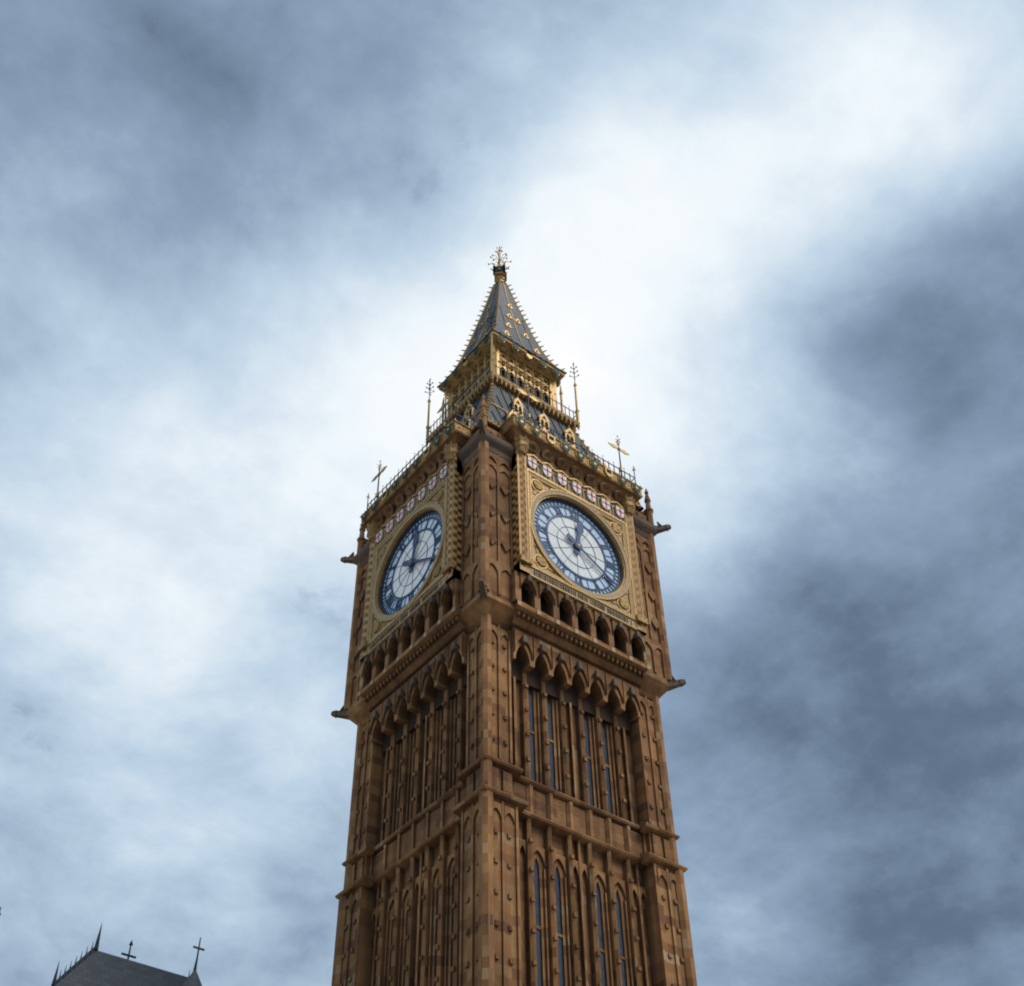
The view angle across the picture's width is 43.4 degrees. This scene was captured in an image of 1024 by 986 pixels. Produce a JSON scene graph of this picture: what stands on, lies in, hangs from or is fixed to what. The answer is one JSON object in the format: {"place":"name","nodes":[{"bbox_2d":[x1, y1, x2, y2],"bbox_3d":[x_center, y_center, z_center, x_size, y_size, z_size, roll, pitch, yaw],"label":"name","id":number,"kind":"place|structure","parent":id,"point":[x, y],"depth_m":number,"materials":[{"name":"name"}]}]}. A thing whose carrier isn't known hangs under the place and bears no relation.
{"place":"outdoors","nodes":[
{"label":"outdoors","id":0,"kind":"place"},
{"bbox_2d":[0,907,204,985],"bbox_3d":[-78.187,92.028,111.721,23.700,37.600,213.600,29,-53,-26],"label":"palace of westminster","id":1,"kind":"structure","parent":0,"point":[93,966],"depth_m":69.84,"materials":[{"name":"stone"}]},
{"bbox_2d":[0,0,1023,985],"label":"sky","id":2,"kind":"structure","parent":0,"point":[774,248],"materials":[{"name":"grey"}]},
{"bbox_2d":[331,247,696,985],"bbox_3d":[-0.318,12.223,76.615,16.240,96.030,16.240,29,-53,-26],"label":"clock tower","id":3,"kind":"structure","parent":0,"point":[511,679],"depth_m":70.73,"materials":[{"name":"brown stone"}]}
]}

